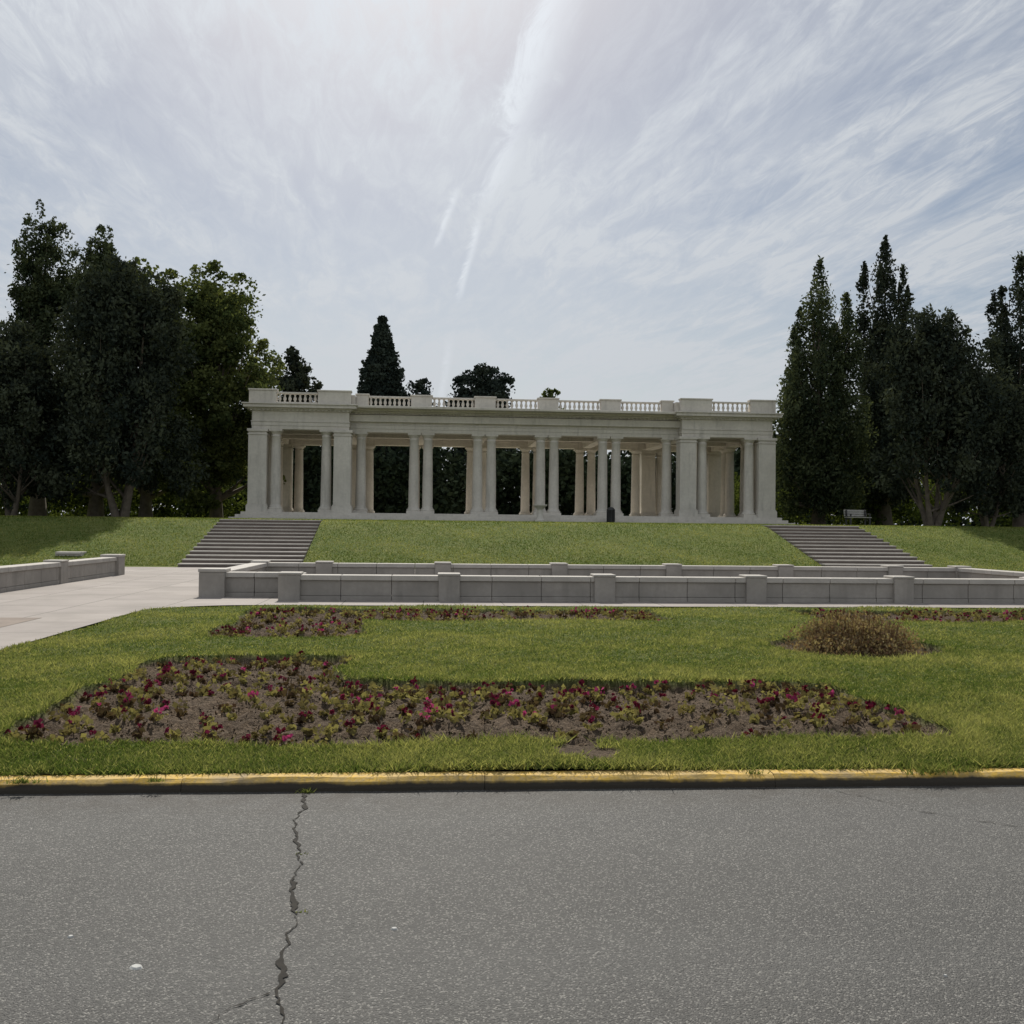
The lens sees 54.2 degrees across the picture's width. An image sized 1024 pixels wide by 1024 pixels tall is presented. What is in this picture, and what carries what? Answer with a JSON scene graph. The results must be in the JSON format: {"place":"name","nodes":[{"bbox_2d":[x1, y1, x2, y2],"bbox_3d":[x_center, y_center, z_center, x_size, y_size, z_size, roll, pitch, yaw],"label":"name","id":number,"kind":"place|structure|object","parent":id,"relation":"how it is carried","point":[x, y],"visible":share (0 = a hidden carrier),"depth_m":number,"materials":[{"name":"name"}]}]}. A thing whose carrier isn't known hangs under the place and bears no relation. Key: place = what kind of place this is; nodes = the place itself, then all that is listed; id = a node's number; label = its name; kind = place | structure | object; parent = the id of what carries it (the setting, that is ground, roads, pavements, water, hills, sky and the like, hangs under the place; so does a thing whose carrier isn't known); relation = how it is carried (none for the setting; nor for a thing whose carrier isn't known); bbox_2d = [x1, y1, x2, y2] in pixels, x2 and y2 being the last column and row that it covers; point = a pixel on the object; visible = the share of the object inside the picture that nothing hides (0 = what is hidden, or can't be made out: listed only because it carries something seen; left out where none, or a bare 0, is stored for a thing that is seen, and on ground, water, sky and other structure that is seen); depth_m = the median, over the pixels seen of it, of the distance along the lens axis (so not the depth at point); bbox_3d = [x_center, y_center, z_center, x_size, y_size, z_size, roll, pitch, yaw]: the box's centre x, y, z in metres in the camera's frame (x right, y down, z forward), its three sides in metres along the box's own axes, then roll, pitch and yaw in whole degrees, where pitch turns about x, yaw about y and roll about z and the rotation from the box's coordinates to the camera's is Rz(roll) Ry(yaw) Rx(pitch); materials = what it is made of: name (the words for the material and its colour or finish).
{"place":"outdoors","nodes":[
{"label":"outdoors","id":0,"kind":"place"},
{"bbox_2d":[0,785,1023,1023],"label":"road","id":1,"kind":"structure","parent":0,"point":[791,905],"depth_m":4.25,"materials":[{"name":"grey asphalt"}]},
{"bbox_2d":[67,927,946,976],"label":"pebbles","id":2,"kind":"object","parent":1,"relation":"on","point":[136,967],"visible":1,"depth_m":3.63,"materials":[{"name":"stone"}]},
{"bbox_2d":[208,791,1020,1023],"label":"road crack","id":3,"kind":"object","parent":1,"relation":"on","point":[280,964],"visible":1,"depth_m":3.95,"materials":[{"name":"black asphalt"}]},
{"bbox_2d":[0,605,1023,774],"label":"lawn","id":4,"kind":"structure","parent":0,"point":[192,724],"depth_m":9.42,"materials":[{"name":"plant"}]},
{"bbox_2d":[210,605,660,637],"bbox_3d":[-0.910,1.793,16.551,7.382,0.228,4.798,1,-1,-5],"label":"flower bed","id":5,"kind":"object","parent":4,"relation":"on","point":[370,613],"visible":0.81,"depth_m":17.25,"materials":[{"name":"brown soil"}]},
{"bbox_2d":[5,650,921,746],"bbox_3d":[-0.368,1.655,9.514,7.172,0.259,4.928,1,-1,-5],"label":"flower bed","id":6,"kind":"object","parent":4,"relation":"on","point":[554,708],"visible":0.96,"depth_m":8.56,"materials":[{"name":"brown soil"}]},
{"bbox_2d":[17,612,937,745],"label":"soil clods","id":7,"kind":"object","parent":4,"relation":"on","point":[533,724],"visible":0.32,"depth_m":8.26,"materials":[{"name":"brown soil"}]},
{"bbox_2d":[782,606,927,657],"bbox_3d":[4.489,1.583,13.225,1.812,0.669,1.632,0,-1,44],"label":"ornamental shrub","id":8,"kind":"object","parent":4,"relation":"on","point":[843,636],"visible":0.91,"depth_m":13.04,"materials":[{"name":"brown plant"}]},
{"bbox_2d":[801,607,1023,621],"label":"flower bed","id":9,"kind":"object","parent":4,"relation":"on","point":[977,614],"visible":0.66,"depth_m":18.55,"materials":[{"name":"brown soil"}]},
{"bbox_2d":[0,515,1023,912],"bbox_3d":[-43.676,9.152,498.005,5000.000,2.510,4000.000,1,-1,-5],"label":"ground","id":10,"kind":"structure","parent":0,"point":[468,539],"depth_m":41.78,"materials":[{"name":"green plant"}]},
{"bbox_2d":[0,198,78,515],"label":"poplar tree","id":11,"kind":"object","parent":10,"relation":"on","point":[37,298],"visible":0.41,"depth_m":67.34,"materials":[{"name":"green plant"}]},
{"bbox_2d":[0,319,89,515],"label":"juniper tree","id":12,"kind":"object","parent":10,"relation":"on","point":[28,398],"visible":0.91,"depth_m":54.46,"materials":[{"name":"green plant"}]},
{"bbox_2d":[55,551,86,555],"bbox_3d":[-16.803,1.609,38.086,1.000,0.200,0.540,1,-1,-5],"label":"stone plaque","id":13,"kind":"object","parent":10,"relation":"on","point":[68,553],"visible":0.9,"depth_m":37.85,"materials":[{"name":"grey stone"}]},
{"bbox_2d":[51,224,133,516],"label":"poplar tree","id":14,"kind":"object","parent":10,"relation":"on","point":[96,502],"visible":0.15,"depth_m":67.55,"materials":[{"name":"green plant"}]},
{"bbox_2d":[45,253,209,516],"bbox_3d":[-21.758,-6.881,55.389,9.381,14.841,7.752,1,-1,-5],"label":"juniper tree","id":15,"kind":"object","parent":10,"relation":"on","point":[129,349],"visible":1,"depth_m":53.93,"materials":[{"name":"green plant"}]},
{"bbox_2d":[90,256,207,516],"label":"deciduous tree","id":16,"kind":"object","parent":10,"relation":"on","point":[145,508],"visible":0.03,"depth_m":66.20,"materials":[{"name":"green plant"}]},
{"bbox_2d":[150,259,286,517],"bbox_3d":[-19.483,-7.815,66.001,9.127,16.910,9.844,1,-1,-5],"label":"deciduous tree","id":17,"kind":"object","parent":10,"relation":"on","point":[221,323],"visible":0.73,"depth_m":63.72,"materials":[{"name":"green plant"}]},
{"bbox_2d":[177,519,322,566],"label":"stone stairs","id":18,"kind":"structure","parent":10,"relation":"on","point":[235,542],"depth_m":40.46,"materials":[{"name":"grey stone"}]},
{"bbox_2d":[272,345,323,502],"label":"yew tree","id":19,"kind":"object","parent":10,"relation":"on","point":[297,379],"visible":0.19,"depth_m":87.19,"materials":[{"name":"green plant"}]},
{"bbox_2d":[356,315,420,512],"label":"spruce tree","id":20,"kind":"object","parent":10,"relation":"on","point":[381,373],"visible":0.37,"depth_m":94.01,"materials":[{"name":"green plant"}]},
{"bbox_2d":[396,377,439,482],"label":"pine tree","id":21,"kind":"object","parent":10,"relation":"on","point":[419,387],"visible":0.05,"depth_m":94.36,"materials":[{"name":"green plant"}]},
{"bbox_2d":[165,446,795,519],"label":"hedge","id":22,"kind":"object","parent":10,"relation":"on","point":[389,474],"visible":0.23,"depth_m":84.47,"materials":[{"name":"plant"}]},
{"bbox_2d":[442,363,519,486],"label":"pine tree","id":23,"kind":"object","parent":10,"relation":"on","point":[481,380],"visible":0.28,"depth_m":93.72,"materials":[{"name":"green plant"}]},
{"bbox_2d":[0,471,1012,526],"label":"shrubs","id":24,"kind":"object","parent":10,"relation":"on","point":[170,510],"visible":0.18,"depth_m":72.67,"materials":[{"name":"green plant"}]},
{"bbox_2d":[0,403,1012,526],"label":"distant trees","id":25,"kind":"object","parent":10,"relation":"on","point":[738,451],"visible":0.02,"depth_m":120.90,"materials":[{"name":"green plant"}]},
{"bbox_2d":[228,388,794,524],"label":"pavilion","id":26,"kind":"structure","parent":10,"relation":"on","point":[701,438],"depth_m":60.07,"materials":[{"name":"stone"}]},
{"bbox_2d":[0,768,1023,793],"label":"curb","id":27,"kind":"structure","parent":10,"relation":"on","point":[294,782],"depth_m":6.18,"materials":[{"name":"yellow paint"}]},
{"bbox_2d":[533,504,546,521],"bbox_3d":[1.606,0.093,57.366,0.835,1.050,0.822,1,-1,-5],"label":"drinking fountain","id":28,"kind":"object","parent":10,"relation":"on","point":[539,507],"visible":0.92,"depth_m":57.18,"materials":[{"name":"stone"}]},
{"bbox_2d":[540,387,563,468],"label":"deciduous tree","id":29,"kind":"object","parent":10,"relation":"on","point":[550,392],"visible":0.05,"depth_m":99.77,"materials":[{"name":"green plant"}]},
{"bbox_2d":[606,507,614,521],"bbox_3d":[5.722,0.186,57.926,0.500,0.930,0.500,1,-1,-5],"label":"trash can","id":30,"kind":"object","parent":10,"relation":"on","point":[610,514],"visible":0.92,"depth_m":57.73,"materials":[{"name":"metal"}]},
{"bbox_2d":[772,254,883,524],"bbox_3d":[20.507,-7.994,65.807,7.972,18.082,7.598,1,-1,-5],"label":"poplar tree","id":31,"kind":"object","parent":10,"relation":"on","point":[819,472],"visible":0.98,"depth_m":64.99,"materials":[{"name":"green plant"}]},
{"bbox_2d":[761,525,932,566],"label":"stone stairs","id":32,"kind":"structure","parent":10,"relation":"on","point":[848,546],"depth_m":42.78,"materials":[{"name":"grey stone"}]},
{"bbox_2d":[844,510,871,524],"bbox_3d":[18.018,0.316,52.120,1.300,0.860,0.570,1,-1,-13],"label":"park bench","id":33,"kind":"object","parent":10,"relation":"on","point":[850,513],"visible":0.93,"depth_m":52.25,"materials":[{"name":"grey wood"}]},
{"bbox_2d":[849,235,924,525],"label":"poplar tree","id":34,"kind":"object","parent":10,"relation":"on","point":[875,339],"visible":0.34,"depth_m":71.22,"materials":[{"name":"green plant"}]},
{"bbox_2d":[865,303,1016,525],"bbox_3d":[23.359,-5.240,55.060,7.511,12.574,7.586,1,-1,-35],"label":"juniper tree","id":35,"kind":"object","parent":10,"relation":"on","point":[945,423],"visible":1,"depth_m":53.88,"materials":[{"name":"green plant"}]},
{"bbox_2d":[945,368,1023,526],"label":"juniper tree","id":36,"kind":"object","parent":10,"relation":"on","point":[1011,443],"visible":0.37,"depth_m":56.88,"materials":[{"name":"green plant"}]},
{"bbox_2d":[981,250,1023,526],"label":"poplar tree","id":37,"kind":"object","parent":10,"relation":"on","point":[1012,347],"visible":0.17,"depth_m":61.87,"materials":[{"name":"green plant"}]},
{"bbox_2d":[0,567,1023,649],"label":"pavement","id":38,"kind":"structure","parent":0,"point":[58,608],"depth_m":20.45,"materials":[{"name":"concrete"}]},
{"bbox_2d":[0,618,38,626],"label":"paving panel","id":39,"kind":"structure","parent":38,"relation":"attached to","point":[6,621],"depth_m":15.53,"materials":[{"name":"beige concrete"}]},
{"bbox_2d":[0,557,124,592],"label":"wall blocks","id":40,"kind":"structure","parent":38,"relation":"on","point":[35,578],"depth_m":25.41,"materials":[{"name":"stone"}]},
{"bbox_2d":[0,554,125,572],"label":"coping","id":41,"kind":"object","parent":40,"relation":"on","point":[56,563],"visible":0.98,"depth_m":25.38,"materials":[{"name":"concrete"}]},
{"bbox_2d":[199,563,1023,602],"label":"wall blocks","id":42,"kind":"structure","parent":38,"relation":"on","point":[443,588],"depth_m":21.47,"materials":[{"name":"stone"}]},
{"bbox_2d":[198,560,1023,584],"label":"coping","id":43,"kind":"object","parent":42,"relation":"on","point":[238,571],"visible":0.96,"depth_m":21.76,"materials":[{"name":"concrete"}]},
{"bbox_2d":[0,0,1023,525],"label":"sky","id":44,"kind":"structure","parent":0,"point":[584,200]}
]}

